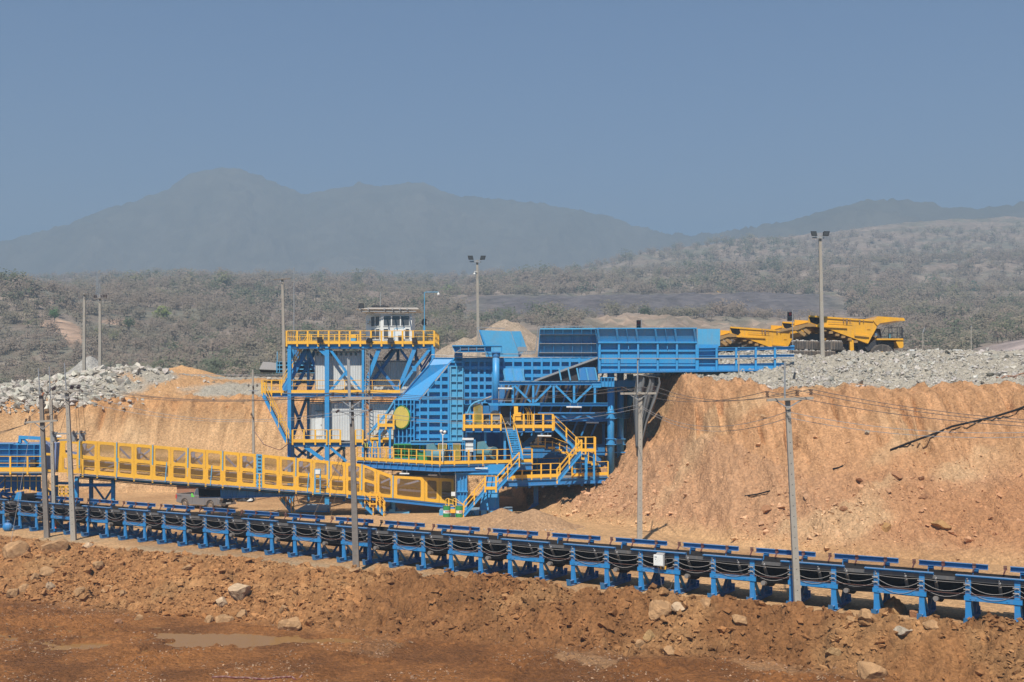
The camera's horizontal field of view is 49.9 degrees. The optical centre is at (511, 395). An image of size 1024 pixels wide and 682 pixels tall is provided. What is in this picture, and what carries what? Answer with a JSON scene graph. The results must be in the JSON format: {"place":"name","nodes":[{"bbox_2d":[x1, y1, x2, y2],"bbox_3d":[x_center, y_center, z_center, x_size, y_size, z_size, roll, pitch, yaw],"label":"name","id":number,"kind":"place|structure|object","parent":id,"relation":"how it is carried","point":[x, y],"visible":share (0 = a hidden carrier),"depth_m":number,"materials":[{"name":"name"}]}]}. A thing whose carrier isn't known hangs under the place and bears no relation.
{"place":"outdoors","nodes":[
{"label":"outdoors","id":0,"kind":"place"},
{"bbox_2d":[0,626,398,664],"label":"water","id":1,"kind":"structure","parent":0,"point":[236,639],"depth_m":50.37,"materials":[{"name":"brown liquid"}]},
{"bbox_2d":[0,349,1023,681],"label":"ground","id":2,"kind":"structure","parent":0,"point":[754,471],"depth_m":67.86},
{"bbox_2d":[2,540,30,558],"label":"boulder","id":3,"kind":"object","parent":2,"relation":"on","point":[17,548],"visible":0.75,"depth_m":69.36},
{"bbox_2d":[0,492,34,527],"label":"conveyor section","id":4,"kind":"object","parent":2,"relation":"on","point":[11,517],"visible":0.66,"depth_m":82.64,"materials":[{"name":"blue paint"}]},
{"bbox_2d":[0,497,1023,605],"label":"conveyor belt","id":5,"kind":"object","parent":4,"relation":"on","point":[856,570],"visible":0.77,"depth_m":56.85,"materials":[{"name":"black rubber"}]},
{"bbox_2d":[0,488,51,521],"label":"conveyor section","id":6,"kind":"object","parent":2,"relation":"on","point":[2,494],"visible":0.46,"depth_m":84.97,"materials":[{"name":"blue paint"}]},
{"bbox_2d":[8,495,68,530],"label":"conveyor section","id":7,"kind":"object","parent":2,"relation":"on","point":[36,526],"visible":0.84,"depth_m":80.64,"materials":[{"name":"blue paint"}]},
{"bbox_2d":[14,491,41,500],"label":"tail pulley","id":8,"kind":"object","parent":7,"relation":"attached to","point":[22,495],"visible":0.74,"depth_m":82.80,"materials":[{"name":"blue metal"}]},
{"bbox_2d":[24,368,57,537],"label":"utility pole","id":9,"kind":"object","parent":2,"relation":"on","point":[45,500],"visible":1,"depth_m":75.88,"materials":[{"name":"grey concrete"}]},
{"bbox_2d":[41,538,68,552],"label":"boulder","id":10,"kind":"object","parent":2,"relation":"on","point":[57,545],"visible":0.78,"depth_m":69.77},
{"bbox_2d":[51,363,82,540],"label":"utility pole","id":11,"kind":"object","parent":2,"relation":"on","point":[73,529],"visible":0.98,"depth_m":74.49,"materials":[{"name":"concrete"}]},
{"bbox_2d":[56,386,1023,419],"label":"overhead wire","id":12,"kind":"object","parent":11,"relation":"attached to","point":[569,396],"visible":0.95,"depth_m":63.27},
{"bbox_2d":[72,385,1023,422],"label":"overhead wire","id":13,"kind":"object","parent":11,"relation":"attached to","point":[577,395],"visible":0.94,"depth_m":62.93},
{"bbox_2d":[79,384,1018,425],"bbox_3d":[1.905,0.249,64.731,63.046,2.038,18.686,0,0,32],"label":"overhead wire","id":14,"kind":"object","parent":11,"relation":"attached to","point":[599,390],"visible":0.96,"depth_m":61.63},
{"bbox_2d":[49,367,85,524],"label":"utility pole","id":15,"kind":"object","parent":2,"relation":"on","point":[53,484],"visible":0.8,"depth_m":80.41,"materials":[{"name":"concrete"}]},
{"bbox_2d":[40,496,103,534],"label":"conveyor section","id":16,"kind":"object","parent":2,"relation":"on","point":[79,528],"visible":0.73,"depth_m":78.93,"materials":[{"name":"blue paint"}]},
{"bbox_2d":[64,356,102,374],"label":"gravel heap","id":17,"kind":"object","parent":2,"relation":"on","point":[91,362],"visible":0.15,"depth_m":136.67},
{"bbox_2d":[80,293,88,370],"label":"utility pole","id":18,"kind":"object","parent":2,"relation":"on","point":[84,337],"visible":0.88,"depth_m":131.88,"materials":[{"name":"concrete"}]},
{"bbox_2d":[55,475,114,503],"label":"gallery trestle","id":19,"kind":"object","parent":2,"relation":"on","point":[78,484],"visible":0.52,"depth_m":84.95,"materials":[{"name":"blue paint"}]},
{"bbox_2d":[46,437,454,507],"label":"conveyor gallery","id":20,"kind":"object","parent":19,"relation":"on","point":[182,466],"visible":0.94,"depth_m":87.68,"materials":[{"name":"yellow paint"}]},
{"bbox_2d":[0,435,73,496],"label":"transfer station","id":21,"kind":"object","parent":20,"relation":"attached to","point":[12,457],"visible":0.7,"depth_m":84.20,"materials":[{"name":"blue paint"}]},
{"bbox_2d":[198,485,293,497],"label":"belly trough","id":22,"kind":"object","parent":20,"relation":"hanging from","point":[220,493],"visible":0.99,"depth_m":87.73,"materials":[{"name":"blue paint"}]},
{"bbox_2d":[357,489,385,515],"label":"access stair","id":23,"kind":"object","parent":20,"relation":"attached to","point":[370,510],"visible":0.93,"depth_m":90.14,"materials":[{"name":"metal"}]},
{"bbox_2d":[93,295,106,365],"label":"utility pole","id":24,"kind":"object","parent":2,"relation":"on","point":[100,336],"visible":0.99,"depth_m":129.88,"materials":[{"name":"concrete"}]},
{"bbox_2d":[75,499,139,537],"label":"conveyor section","id":25,"kind":"object","parent":2,"relation":"on","point":[112,531],"visible":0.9,"depth_m":76.74,"materials":[{"name":"blue paint"}]},
{"bbox_2d":[0,505,1022,594],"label":"power cable","id":26,"kind":"object","parent":25,"relation":"hanging from","point":[555,556],"visible":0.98,"depth_m":56.81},
{"bbox_2d":[0,503,1023,587],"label":"signal cable","id":27,"kind":"object","parent":25,"relation":"hanging from","point":[575,550],"visible":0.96,"depth_m":56.38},
{"bbox_2d":[0,362,271,414],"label":"rubble","id":28,"kind":"object","parent":2,"relation":"on","point":[13,390],"visible":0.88,"depth_m":122.46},
{"bbox_2d":[111,501,176,541],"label":"conveyor section","id":29,"kind":"object","parent":2,"relation":"on","point":[145,535],"visible":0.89,"depth_m":74.77,"materials":[{"name":"blue paint"}]},
{"bbox_2d":[149,504,216,545],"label":"conveyor section","id":30,"kind":"object","parent":2,"relation":"on","point":[187,535],"visible":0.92,"depth_m":72.80,"materials":[{"name":"blue paint"}]},
{"bbox_2d":[169,365,224,376],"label":"earth heap","id":31,"kind":"object","parent":2,"relation":"on","point":[182,369],"visible":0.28,"depth_m":141.05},
{"bbox_2d":[176,488,235,507],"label":"pickup truck","id":32,"kind":"object","parent":2,"relation":"on","point":[188,498],"visible":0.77,"depth_m":95.22,"materials":[{"name":"silver metal"}]},
{"bbox_2d":[189,507,258,550],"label":"conveyor section","id":33,"kind":"object","parent":2,"relation":"on","point":[227,541],"visible":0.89,"depth_m":70.78,"materials":[{"name":"blue paint"}]},
{"bbox_2d":[228,583,250,600],"bbox_3d":[-14.363,10.292,57.736,1.164,0.840,1.213,4,1,28],"label":"boulder","id":34,"kind":"object","parent":2,"relation":"on","point":[237,591],"visible":1,"depth_m":57.37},
{"bbox_2d":[248,370,257,499],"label":"utility pole","id":35,"kind":"object","parent":2,"relation":"on","point":[253,432],"visible":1,"depth_m":102.92,"materials":[{"name":"concrete"}]},
{"bbox_2d":[212,674,302,679],"bbox_3d":[-9.995,11.043,43.039,3.652,0.284,0.292,0,0,5],"label":"rusty rod","id":36,"kind":"object","parent":2,"relation":"on","point":[271,678],"visible":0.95,"depth_m":42.95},
{"bbox_2d":[232,510,302,554],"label":"conveyor section","id":37,"kind":"object","parent":2,"relation":"on","point":[271,545],"visible":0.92,"depth_m":68.83,"materials":[{"name":"blue paint"}]},
{"bbox_2d":[274,278,290,390],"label":"utility pole","id":38,"kind":"object","parent":2,"relation":"on","point":[283,331],"visible":0.88,"depth_m":121.88,"materials":[{"name":"concrete"}]},
{"bbox_2d":[259,352,314,372],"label":"mobile screen","id":39,"kind":"object","parent":2,"relation":"on","point":[270,367],"visible":0.46,"depth_m":126.00,"materials":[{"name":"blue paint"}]},
{"bbox_2d":[277,616,301,630],"bbox_3d":[-10.548,10.946,52.580,1.219,0.782,0.902,0,0,11],"label":"boulder","id":40,"kind":"object","parent":2,"relation":"on","point":[292,624],"visible":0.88,"depth_m":52.25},
{"bbox_2d":[277,513,348,559],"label":"conveyor section","id":41,"kind":"object","parent":2,"relation":"on","point":[318,549],"visible":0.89,"depth_m":66.86,"materials":[{"name":"blue paint"}]},
{"bbox_2d":[295,502,330,511],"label":"steel plate","id":42,"kind":"object","parent":2,"relation":"on","point":[313,508],"visible":1,"depth_m":92.16,"materials":[{"name":"blue paint"}]},
{"bbox_2d":[261,331,438,506],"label":"control tower","id":43,"kind":"structure","parent":2,"relation":"on","point":[289,386],"depth_m":96.41,"materials":[{"name":"metal"}]},
{"bbox_2d":[310,402,331,438],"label":"equipment container","id":44,"kind":"object","parent":43,"relation":"on","point":[317,423],"visible":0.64,"depth_m":97.60,"materials":[{"name":"metal"}]},
{"bbox_2d":[314,351,367,389],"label":"equipment container","id":45,"kind":"object","parent":43,"relation":"on","point":[337,370],"visible":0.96,"depth_m":97.30,"materials":[{"name":"metal"}]},
{"bbox_2d":[330,401,361,440],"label":"equipment container","id":46,"kind":"object","parent":43,"relation":"on","point":[340,422],"visible":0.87,"depth_m":97.00,"materials":[{"name":"metal"}]},
{"bbox_2d":[370,402,393,438],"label":"equipment container","id":47,"kind":"object","parent":43,"relation":"on","point":[378,407],"visible":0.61,"depth_m":97.10,"materials":[{"name":"metal"}]},
{"bbox_2d":[357,292,422,340],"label":"control cabin","id":48,"kind":"object","parent":43,"relation":"on","point":[386,324],"visible":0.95,"depth_m":97.90,"materials":[{"name":"white metal"}]},
{"bbox_2d":[368,360,418,389],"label":"equipment container","id":49,"kind":"object","parent":43,"relation":"on","point":[393,369],"visible":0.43,"depth_m":98.60,"materials":[{"name":"metal"}]},
{"bbox_2d":[331,358,372,567],"bbox_3d":[-8.918,3.994,61.333,2.333,12.140,0.422,0,0,0],"label":"utility pole","id":50,"kind":"object","parent":2,"relation":"on","point":[355,535],"visible":0.99,"depth_m":61.27,"materials":[{"name":"grey concrete"}]},
{"bbox_2d":[61,395,1014,437],"bbox_3d":[1.067,0.929,66.105,62.818,1.989,18.476,0,0,31],"label":"overhead wire","id":51,"kind":"object","parent":50,"relation":"attached to","point":[582,418],"visible":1,"depth_m":62.95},
{"bbox_2d":[83,393,1023,432],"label":"overhead wire","id":52,"kind":"object","parent":50,"relation":"attached to","point":[595,413],"visible":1,"depth_m":62.44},
{"bbox_2d":[325,517,398,564],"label":"conveyor section","id":53,"kind":"object","parent":2,"relation":"on","point":[368,552],"visible":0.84,"depth_m":64.88,"materials":[{"name":"blue paint"}]},
{"bbox_2d":[376,520,448,570],"bbox_3d":[-5.989,8.625,63.794,5.079,2.320,3.320,0,0,31],"label":"conveyor section","id":54,"kind":"object","parent":2,"relation":"on","point":[397,548],"visible":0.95,"depth_m":62.90,"materials":[{"name":"blue paint"}]},
{"bbox_2d":[0,600,884,681],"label":"gravel","id":55,"kind":"structure","parent":2,"relation":"on","point":[609,659],"depth_m":45.18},
{"bbox_2d":[419,337,499,380],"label":"gravel heap","id":56,"kind":"object","parent":2,"relation":"on","point":[448,350],"visible":0.06,"depth_m":127.69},
{"bbox_2d":[430,524,507,573],"bbox_3d":[-2.715,8.625,61.818,5.079,2.320,3.320,0,0,31],"label":"conveyor section","id":57,"kind":"object","parent":2,"relation":"on","point":[500,566],"visible":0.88,"depth_m":60.98,"materials":[{"name":"blue paint"}]},
{"bbox_2d":[468,256,485,357],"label":"lamp pole","id":58,"kind":"object","parent":2,"relation":"on","point":[477,291],"visible":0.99,"depth_m":113.88,"materials":[{"name":"concrete"}]},
{"bbox_2d":[356,416,608,516],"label":"crusher station","id":59,"kind":"object","parent":2,"relation":"on","point":[489,493],"visible":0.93,"depth_m":91.25,"materials":[{"name":"metal"}]},
{"bbox_2d":[377,414,394,458],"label":"corner platform","id":60,"kind":"structure","parent":59,"relation":"on","point":[386,426],"depth_m":94.91,"materials":[{"name":"blue paint"}]},
{"bbox_2d":[392,444,433,460],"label":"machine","id":61,"kind":"object","parent":59,"relation":"on","point":[404,447],"visible":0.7,"depth_m":94.10,"materials":[{"name":"paint"}]},
{"bbox_2d":[426,443,448,460],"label":"electric motor","id":62,"kind":"object","parent":59,"relation":"on","point":[430,447],"visible":0.75,"depth_m":92.12,"materials":[{"name":"teal paint"}]},
{"bbox_2d":[462,437,475,460],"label":"white cabinet","id":63,"kind":"object","parent":59,"relation":"on","point":[469,446],"visible":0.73,"depth_m":91.36,"materials":[{"name":"metal"}]},
{"bbox_2d":[476,441,498,459],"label":"electric motor","id":64,"kind":"object","parent":59,"relation":"on","point":[482,445],"visible":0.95,"depth_m":91.70,"materials":[{"name":"teal paint"}]},
{"bbox_2d":[367,326,624,477],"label":"crusher hopper","id":65,"kind":"object","parent":59,"relation":"on","point":[459,379],"visible":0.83,"depth_m":94.35,"materials":[{"name":"blue paint"}]},
{"bbox_2d":[410,440,481,444],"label":"blue beam","id":66,"kind":"structure","parent":65,"relation":"on","point":[423,442],"depth_m":93.60,"materials":[{"name":"metal"}]},
{"bbox_2d":[593,328,794,373],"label":"tipping bridge","id":67,"kind":"structure","parent":65,"relation":"attached to","point":[665,350],"depth_m":92.30,"materials":[{"name":"blue paint"}]},
{"bbox_2d":[534,357,597,380],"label":"apron feeder","id":68,"kind":"object","parent":67,"relation":"attached to","point":[585,370],"visible":0.93,"depth_m":93.45,"materials":[{"name":"metal"}]},
{"bbox_2d":[633,375,660,447],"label":"tarpaulin","id":69,"kind":"object","parent":67,"relation":"hanging from","point":[648,403],"visible":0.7,"depth_m":91.00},
{"bbox_2d":[462,396,553,459],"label":"drive platform","id":70,"kind":"structure","parent":59,"relation":"on","point":[515,429],"depth_m":91.19,"materials":[{"name":"metal"}]},
{"bbox_2d":[492,352,499,402],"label":"support column","id":71,"kind":"structure","parent":70,"relation":"on","point":[495,355],"depth_m":92.64,"materials":[{"name":"metal"}]},
{"bbox_2d":[484,406,531,424],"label":"hydraulic unit","id":72,"kind":"object","parent":70,"relation":"attached to","point":[504,411],"visible":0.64,"depth_m":92.30,"materials":[{"name":"metal"}]},
{"bbox_2d":[516,412,606,465],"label":"girder","id":73,"kind":"object","parent":70,"relation":"attached to","point":[571,415],"visible":0.59,"depth_m":94.30,"materials":[{"name":"metal"}]},
{"bbox_2d":[498,377,635,405],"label":"truss girder","id":74,"kind":"object","parent":70,"relation":"on","point":[607,382],"visible":0.99,"depth_m":91.78,"materials":[{"name":"metal"}]},
{"bbox_2d":[454,508,517,527],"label":"earth heap","id":75,"kind":"object","parent":2,"relation":"on","point":[492,518],"visible":0.41,"depth_m":82.61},
{"bbox_2d":[0,536,1023,681],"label":"earth clods","id":76,"kind":"object","parent":2,"relation":"on","point":[884,612],"visible":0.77,"depth_m":53.70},
{"bbox_2d":[0,535,1023,681],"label":"rubble","id":77,"kind":"object","parent":2,"relation":"on","point":[605,624],"visible":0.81,"depth_m":54.33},
{"bbox_2d":[472,319,560,357],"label":"gravel heap","id":78,"kind":"object","parent":2,"relation":"on","point":[529,337],"visible":0.15,"depth_m":132.19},
{"bbox_2d":[488,528,568,580],"bbox_3d":[0.559,8.625,59.842,5.079,2.320,3.320,0,0,31],"label":"conveyor section","id":79,"kind":"object","parent":2,"relation":"on","point":[511,558],"visible":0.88,"depth_m":58.99,"materials":[{"name":"blue paint"}]},
{"bbox_2d":[488,509,583,530],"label":"earth heap","id":80,"kind":"object","parent":2,"relation":"on","point":[533,520],"visible":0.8,"depth_m":80.84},
{"bbox_2d":[549,533,632,588],"bbox_3d":[3.833,8.625,57.866,5.079,2.320,3.320,0,0,31],"label":"conveyor section","id":81,"kind":"object","parent":2,"relation":"on","point":[623,576],"visible":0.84,"depth_m":56.99,"materials":[{"name":"blue paint"}]},
{"bbox_2d":[605,373,615,474],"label":"support column","id":82,"kind":"structure","parent":2,"relation":"on","point":[610,438],"depth_m":92.73,"materials":[{"name":"metal"}]},
{"bbox_2d":[616,373,625,457],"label":"bridge pier","id":83,"kind":"structure","parent":2,"relation":"on","point":[620,421],"depth_m":95.25,"materials":[{"name":"blue paint"}]},
{"bbox_2d":[620,360,655,538],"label":"utility pole","id":84,"kind":"object","parent":2,"relation":"on","point":[639,497],"visible":1,"depth_m":72.48,"materials":[{"name":"concrete"}]},
{"bbox_2d":[615,537,703,594],"bbox_3d":[7.108,8.625,55.890,5.079,2.320,3.320,0,0,31],"label":"conveyor section","id":85,"kind":"object","parent":2,"relation":"on","point":[690,585],"visible":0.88,"depth_m":55.01,"materials":[{"name":"blue paint"}]},
{"bbox_2d":[654,552,673,589],"bbox_3d":[7.464,8.657,54.097,1.036,1.835,0.172,0,0,31],"label":"junction box","id":86,"kind":"object","parent":85,"relation":"hanging from","point":[659,558],"visible":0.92,"depth_m":54.13,"materials":[{"name":"metal"}]},
{"bbox_2d":[648,600,672,620],"bbox_3d":[6.668,9.591,48.969,1.158,1.083,1.031,-8,-7,9],"label":"boulder","id":87,"kind":"object","parent":2,"relation":"on","point":[658,609],"visible":0.88,"depth_m":48.61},
{"bbox_2d":[683,542,777,599],"bbox_3d":[10.382,8.625,53.914,5.079,2.320,3.320,0,0,31],"label":"conveyor section","id":88,"kind":"object","parent":2,"relation":"on","point":[729,587],"visible":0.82,"depth_m":53.02,"materials":[{"name":"blue paint"}]},
{"bbox_2d":[718,326,803,352],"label":"dump truck","id":89,"kind":"object","parent":2,"relation":"on","point":[748,337],"visible":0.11,"depth_m":110.50,"materials":[{"name":"yellow metal"}]},
{"bbox_2d":[523,430,1023,562],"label":"debris","id":90,"kind":"object","parent":2,"relation":"on","point":[967,539],"visible":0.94,"depth_m":72.69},
{"bbox_2d":[765,362,813,601],"bbox_3d":[12.355,4.294,49.121,2.130,11.626,0.398,0,0,0],"label":"utility pole","id":91,"kind":"object","parent":2,"relation":"on","point":[794,547],"visible":0.99,"depth_m":49.10,"materials":[{"name":"concrete"}]},
{"bbox_2d":[755,548,858,610],"bbox_3d":[13.656,8.625,51.938,5.079,2.320,3.320,0,0,31],"label":"conveyor section","id":92,"kind":"object","parent":2,"relation":"on","point":[843,600],"visible":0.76,"depth_m":51.05,"materials":[{"name":"blue paint"}]},
{"bbox_2d":[598,347,1023,389],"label":"rubble","id":93,"kind":"object","parent":2,"relation":"on","point":[913,354],"visible":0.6,"depth_m":90.04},
{"bbox_2d":[789,349,814,355],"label":"old tyre","id":94,"kind":"object","parent":93,"relation":"on","point":[807,352],"visible":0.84,"depth_m":97.02,"materials":[{"name":"rubber"}]},
{"bbox_2d":[791,339,817,350],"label":"old tyre","id":95,"kind":"object","parent":94,"relation":"on","point":[805,344],"visible":0.91,"depth_m":97.62,"materials":[{"name":"rubber"}]},
{"bbox_2d":[811,231,829,356],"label":"lamp pole","id":96,"kind":"object","parent":93,"relation":"on","point":[821,310],"visible":0.95,"depth_m":97.17,"materials":[{"name":"concrete"}]},
{"bbox_2d":[815,350,835,356],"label":"old tyre","id":97,"kind":"object","parent":93,"relation":"on","point":[828,352],"visible":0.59,"depth_m":97.40,"materials":[{"name":"rubber"}]},
{"bbox_2d":[816,340,842,350],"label":"old tyre","id":98,"kind":"object","parent":97,"relation":"on","point":[833,345],"visible":0.74,"depth_m":97.91,"materials":[{"name":"rubber"}]},
{"bbox_2d":[777,315,904,352],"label":"dump truck","id":99,"kind":"object","parent":2,"relation":"on","point":[856,335],"visible":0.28,"depth_m":102.02,"materials":[{"name":"yellow paint"}]},
{"bbox_2d":[857,661,887,679],"bbox_3d":[13.845,10.601,42.128,1.117,0.807,0.884,0,0,-19],"label":"boulder","id":100,"kind":"object","parent":2,"relation":"on","point":[868,670],"visible":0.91,"depth_m":41.85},
{"bbox_2d":[834,553,945,619],"bbox_3d":[16.930,8.625,49.962,5.079,2.320,3.320,0,0,31],"label":"conveyor section","id":101,"kind":"object","parent":2,"relation":"on","point":[926,609],"visible":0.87,"depth_m":49.04,"materials":[{"name":"blue paint"}]},
{"bbox_2d":[882,596,907,614],"bbox_3d":[17.336,9.667,49.689,1.024,1.233,1.153,1,3,-19],"label":"boulder","id":102,"kind":"object","parent":2,"relation":"on","point":[894,605],"visible":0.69,"depth_m":49.46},
{"bbox_2d":[890,406,1023,450],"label":"black pipe","id":103,"kind":"object","parent":2,"relation":"on","point":[949,427],"visible":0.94,"depth_m":75.06,"materials":[{"name":"plastic"}]},
{"bbox_2d":[918,560,1023,622],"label":"conveyor section","id":104,"kind":"object","parent":2,"relation":"on","point":[972,607],"visible":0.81,"depth_m":47.08,"materials":[{"name":"blue paint"}]},
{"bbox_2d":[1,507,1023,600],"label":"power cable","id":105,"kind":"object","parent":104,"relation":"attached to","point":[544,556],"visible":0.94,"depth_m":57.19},
{"bbox_2d":[0,167,1023,277],"bbox_3d":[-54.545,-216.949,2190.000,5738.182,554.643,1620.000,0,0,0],"label":"mountain","id":106,"kind":"structure","parent":0,"point":[234,219],"depth_m":2219.53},
{"bbox_2d":[0,216,1023,381],"bbox_3d":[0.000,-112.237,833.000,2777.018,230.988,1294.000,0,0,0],"label":"hill","id":107,"kind":"structure","parent":0,"point":[787,302],"depth_m":531.27,"materials":[{"name":"plant"}]},
{"bbox_2d":[0,220,1023,383],"bbox_3d":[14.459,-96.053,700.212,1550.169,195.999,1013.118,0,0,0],"label":"woods","id":108,"kind":"object","parent":107,"relation":"on","point":[902,295],"visible":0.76,"depth_m":471.05,"materials":[{"name":"grey plant"}]},
{"bbox_2d":[0,0,1023,240],"label":"sky","id":109,"kind":"structure","parent":0,"point":[687,117],"materials":[{"name":"blue"}]},
{"bbox_3d":[7.450,8.482,54.241,0.300,0.165,0.150,0,0,31],"label":"pull switch","id":110,"kind":"object","parent":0,"visible":0},
{"bbox_2d":[0,509,1023,598],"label":"safety wire","id":111,"kind":"object","parent":110,"relation":"attached to","point":[575,559],"visible":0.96,"depth_m":56.18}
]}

